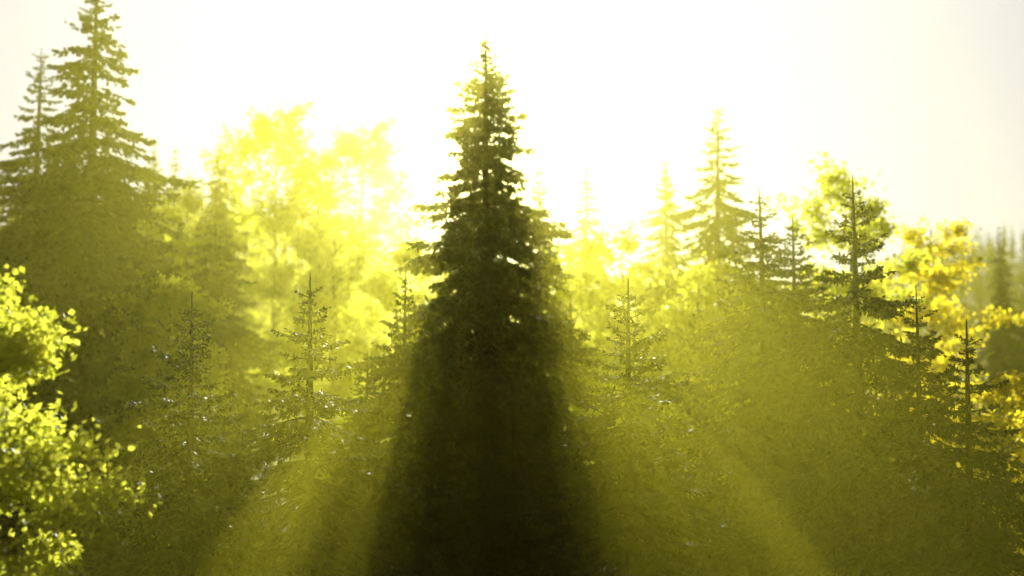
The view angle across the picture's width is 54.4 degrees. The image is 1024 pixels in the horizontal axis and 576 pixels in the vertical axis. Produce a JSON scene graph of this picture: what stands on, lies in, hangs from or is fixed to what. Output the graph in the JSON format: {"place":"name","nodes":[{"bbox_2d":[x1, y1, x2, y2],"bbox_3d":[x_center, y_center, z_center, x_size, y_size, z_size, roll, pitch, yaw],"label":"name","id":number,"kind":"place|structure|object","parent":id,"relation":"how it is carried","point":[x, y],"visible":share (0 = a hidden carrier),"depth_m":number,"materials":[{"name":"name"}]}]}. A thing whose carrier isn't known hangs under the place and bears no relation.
{"place":"outdoors","nodes":[
{"label":"outdoors","id":0,"kind":"place"},
{"bbox_2d":[0,228,1023,571],"bbox_3d":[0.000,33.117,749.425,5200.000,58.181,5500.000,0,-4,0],"label":"ground","id":1,"kind":"structure","parent":0,"point":[966,296],"depth_m":288.70,"materials":[{"name":"yellow plant"}]},
{"bbox_2d":[0,545,20,560],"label":"spruce tree","id":2,"kind":"object","parent":1,"relation":"on","point":[13,549],"visible":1,"depth_m":12.38,"materials":[{"name":"green plant"}]},
{"bbox_2d":[0,421,103,571],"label":"spruce tree","id":3,"kind":"object","parent":1,"relation":"on","point":[8,522],"visible":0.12,"depth_m":26.35,"materials":[{"name":"green plant"}]},
{"bbox_2d":[0,47,129,546],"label":"spruce tree","id":4,"kind":"object","parent":1,"relation":"on","point":[8,169],"visible":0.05,"depth_m":37.98,"materials":[{"name":"green plant"}]},
{"bbox_2d":[0,264,162,575],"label":"birch tree","id":5,"kind":"object","parent":1,"relation":"on","point":[28,345],"visible":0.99,"depth_m":13.78,"materials":[{"name":"green plant"}]},
{"bbox_2d":[0,0,202,575],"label":"spruce tree","id":6,"kind":"object","parent":1,"relation":"on","point":[79,209],"visible":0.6,"depth_m":34.34,"materials":[{"name":"green plant"}]},
{"bbox_2d":[104,138,191,428],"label":"spruce tree","id":7,"kind":"object","parent":1,"relation":"on","point":[175,268],"visible":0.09,"depth_m":59.75,"materials":[{"name":"green plant"}]},
{"bbox_2d":[120,395,195,563],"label":"spruce tree","id":8,"kind":"object","parent":1,"relation":"on","point":[153,453],"depth_m":42.59,"materials":[{"name":"green plant"}]},
{"bbox_2d":[126,145,192,406],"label":"spruce tree","id":9,"kind":"object","parent":1,"relation":"on","point":[179,229],"visible":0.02,"depth_m":65.44,"materials":[{"name":"green plant"}]},
{"bbox_2d":[84,271,251,552],"bbox_3d":[-10.684,7.508,30.930,5.462,16.140,4.376,-3,-4,35],"label":"birch tree","id":10,"kind":"object","parent":1,"relation":"on","point":[174,298],"visible":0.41,"depth_m":30.66,"materials":[{"name":"green plant"}]},
{"bbox_2d":[81,292,286,575],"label":"spruce tree","id":11,"kind":"object","parent":1,"relation":"on","point":[188,537],"visible":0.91,"depth_m":17.46,"materials":[{"name":"green plant"}]},
{"bbox_2d":[126,176,241,451],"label":"birch tree","id":12,"kind":"object","parent":1,"relation":"on","point":[183,247],"visible":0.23,"depth_m":47.68,"materials":[{"name":"yellow plant"}]},
{"bbox_2d":[147,182,298,571],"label":"spruce tree","id":13,"kind":"object","parent":1,"relation":"on","point":[244,348],"visible":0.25,"depth_m":41.71,"materials":[{"name":"green plant"}]},
{"bbox_2d":[183,142,265,479],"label":"spruce tree","id":14,"kind":"object","parent":1,"relation":"on","point":[226,211],"visible":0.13,"depth_m":62.35,"materials":[{"name":"green plant"}]},
{"bbox_2d":[212,477,294,575],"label":"spruce tree","id":15,"kind":"object","parent":1,"relation":"on","point":[257,543],"visible":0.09,"depth_m":31.65,"materials":[{"name":"green plant"}]},
{"bbox_2d":[199,90,344,548],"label":"birch tree","id":16,"kind":"object","parent":1,"relation":"on","point":[265,132],"visible":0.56,"depth_m":64.41,"materials":[{"name":"yellow plant"}]},
{"bbox_2d":[274,378,321,522],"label":"spruce tree","id":17,"kind":"object","parent":1,"relation":"on","point":[300,457],"visible":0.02,"depth_m":75.12,"materials":[{"name":"green plant"}]},
{"bbox_2d":[233,172,380,477],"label":"birch tree","id":18,"kind":"object","parent":1,"relation":"on","point":[300,240],"visible":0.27,"depth_m":51.32,"materials":[{"name":"yellow plant"}]},
{"bbox_2d":[204,271,440,575],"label":"spruce tree","id":19,"kind":"object","parent":1,"relation":"on","point":[314,515],"visible":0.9,"depth_m":19.48,"materials":[{"name":"green plant"}]},
{"bbox_2d":[274,210,398,512],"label":"birch tree","id":20,"kind":"object","parent":1,"relation":"on","point":[329,262],"visible":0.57,"depth_m":45.73,"materials":[{"name":"yellow plant"}]},
{"bbox_2d":[296,377,393,498],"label":"spruce tree","id":21,"kind":"object","parent":1,"relation":"on","point":[340,481],"depth_m":54.66,"materials":[{"name":"green plant"}]},
{"bbox_2d":[281,108,431,396],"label":"birch tree","id":22,"kind":"object","parent":1,"relation":"on","point":[378,153],"visible":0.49,"depth_m":79.51,"materials":[{"name":"yellow plant"}]},
{"bbox_2d":[288,351,429,568],"bbox_3d":[-4.081,8.581,28.048,4.615,13.606,5.198,0,-4,-2],"label":"spruce tree","id":23,"kind":"object","parent":1,"relation":"on","point":[370,386],"visible":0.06,"depth_m":28.32,"materials":[{"name":"green plant"}]},
{"bbox_2d":[316,224,448,495],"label":"birch tree","id":24,"kind":"object","parent":1,"relation":"on","point":[377,283],"visible":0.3,"depth_m":41.44,"materials":[{"name":"yellow plant"}]},
{"bbox_2d":[326,264,500,575],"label":"spruce tree","id":25,"kind":"object","parent":1,"relation":"on","point":[394,405],"visible":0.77,"depth_m":25.29,"materials":[{"name":"green plant"}]},
{"bbox_2d":[319,33,642,569],"bbox_3d":[-0.883,3.924,29.581,11.408,23.698,10.868,-3,-5,41],"label":"spruce tree","id":26,"kind":"object","parent":1,"relation":"on","point":[497,349],"visible":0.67,"depth_m":28.90,"materials":[{"name":"green plant"}]},
{"bbox_2d":[0,167,1023,450],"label":"distant forest","id":27,"kind":"object","parent":1,"relation":"on","point":[988,255],"visible":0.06,"depth_m":286.92,"materials":[{"name":"yellow plant"}]},
{"bbox_2d":[510,170,601,535],"bbox_3d":[1.032,5.748,37.476,5.778,21.129,5.352,0,-4,1],"label":"spruce tree","id":28,"kind":"object","parent":1,"relation":"on","point":[544,303],"visible":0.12,"depth_m":37.76,"materials":[{"name":"green plant"}]},
{"bbox_2d":[524,225,626,482],"bbox_3d":[2.253,6.936,39.642,5.041,18.947,6.119,2,-4,-29],"label":"birch tree","id":29,"kind":"object","parent":1,"relation":"on","point":[584,299],"visible":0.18,"depth_m":39.43,"materials":[{"name":"yellow plant"}]},
{"bbox_2d":[542,166,631,432],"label":"spruce tree","id":30,"kind":"object","parent":1,"relation":"on","point":[585,233],"visible":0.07,"depth_m":54.98,"materials":[{"name":"green plant"}]},
{"bbox_2d":[562,219,674,486],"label":"birch tree","id":31,"kind":"object","parent":1,"relation":"on","point":[636,282],"visible":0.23,"depth_m":46.38,"materials":[{"name":"yellow plant"}]},
{"bbox_2d":[507,278,775,575],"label":"spruce tree","id":32,"kind":"object","parent":1,"relation":"on","point":[650,482],"visible":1,"depth_m":19.36,"materials":[{"name":"green plant"}]},
{"bbox_2d":[611,156,695,435],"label":"spruce tree","id":33,"kind":"object","parent":1,"relation":"on","point":[664,238],"visible":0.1,"depth_m":49.94,"materials":[{"name":"green plant"}]},
{"bbox_2d":[591,377,721,568],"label":"spruce tree","id":34,"kind":"object","parent":1,"relation":"on","point":[647,423],"visible":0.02,"depth_m":40.27,"materials":[{"name":"green plant"}]},
{"bbox_2d":[639,493,715,573],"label":"spruce tree","id":35,"kind":"object","parent":1,"relation":"on","point":[695,542],"visible":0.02,"depth_m":30.94,"materials":[{"name":"green plant"}]},
{"bbox_2d":[630,245,772,540],"bbox_3d":[7.029,7.227,36.649,5.650,17.496,4.655,-1,-4,15],"label":"birch tree","id":36,"kind":"object","parent":1,"relation":"on","point":[671,314],"visible":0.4,"depth_m":36.67,"materials":[{"name":"yellow plant"}]},
{"bbox_2d":[619,103,808,565],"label":"spruce tree","id":37,"kind":"object","parent":1,"relation":"on","point":[730,223],"visible":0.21,"depth_m":41.74,"materials":[{"name":"green plant"}]},
{"bbox_2d":[644,188,912,575],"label":"spruce tree","id":38,"kind":"object","parent":1,"relation":"on","point":[730,451],"visible":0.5,"depth_m":27.34,"materials":[{"name":"green plant"}]},
{"bbox_2d":[685,213,911,574],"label":"spruce tree","id":39,"kind":"object","parent":1,"relation":"on","point":[806,290],"visible":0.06,"depth_m":30.34,"materials":[{"name":"green plant"}]},
{"bbox_2d":[762,151,947,417],"bbox_3d":[13.492,5.544,39.661,7.431,21.798,6.122,1,-4,-15],"label":"birch tree","id":40,"kind":"object","parent":1,"relation":"on","point":[882,225],"visible":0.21,"depth_m":39.67,"materials":[{"name":"yellow plant"}]},
{"bbox_2d":[704,175,1007,575],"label":"spruce tree","id":41,"kind":"object","parent":1,"relation":"on","point":[801,516],"visible":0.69,"depth_m":23.48,"materials":[{"name":"green plant"}]},
{"bbox_2d":[814,317,915,447],"bbox_3d":[11.584,8.320,33.435,4.743,14.706,5.708,-1,-4,16],"label":"golden aspen tree","id":42,"kind":"object","parent":1,"relation":"on","point":[890,329],"visible":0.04,"depth_m":33.20,"materials":[{"name":"yellow plant"}]},
{"bbox_2d":[821,286,1023,575],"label":"spruce tree","id":43,"kind":"object","parent":1,"relation":"on","point":[901,433],"visible":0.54,"depth_m":21.60,"materials":[{"name":"green plant"}]},
{"bbox_2d":[854,319,1023,575],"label":"spruce tree","id":44,"kind":"object","parent":1,"relation":"on","point":[941,514],"visible":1,"depth_m":17.55,"materials":[{"name":"green plant"}]},
{"bbox_2d":[859,214,1023,486],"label":"golden aspen tree","id":45,"kind":"object","parent":1,"relation":"on","point":[938,283],"visible":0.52,"depth_m":44.29,"materials":[{"name":"yellow plant"}]},
{"bbox_2d":[912,380,1001,490],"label":"spruce tree","id":46,"kind":"object","parent":1,"relation":"on","point":[958,446],"depth_m":47.12,"materials":[{"name":"green plant"}]},
{"bbox_2d":[927,370,1023,575],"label":"golden aspen tree","id":47,"kind":"object","parent":1,"relation":"on","point":[1004,391],"visible":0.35,"depth_m":30.43,"materials":[{"name":"yellow plant"}]},
{"bbox_2d":[971,223,1023,498],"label":"spruce tree","id":48,"kind":"object","parent":1,"relation":"on","point":[1002,350],"visible":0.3,"depth_m":59.75,"materials":[{"name":"green plant"}]},
{"bbox_2d":[973,448,1023,574],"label":"spruce tree","id":49,"kind":"object","parent":1,"relation":"on","point":[1013,529],"visible":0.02,"depth_m":37.74,"materials":[{"name":"green plant"}]},
{"bbox_2d":[985,338,1023,551],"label":"spruce tree","id":50,"kind":"object","parent":1,"relation":"on","point":[1018,365],"visible":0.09,"depth_m":57.87,"materials":[{"name":"green plant"}]},
{"bbox_2d":[1013,283,1023,372],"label":"spruce tree","id":51,"kind":"object","parent":1,"relation":"on","point":[1022,326],"visible":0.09,"depth_m":62.06,"materials":[{"name":"green plant"}]},
{"bbox_2d":[0,0,1023,317],"label":"sky","id":52,"kind":"structure","parent":0,"point":[927,95],"materials":[{"name":"white"}]}
]}

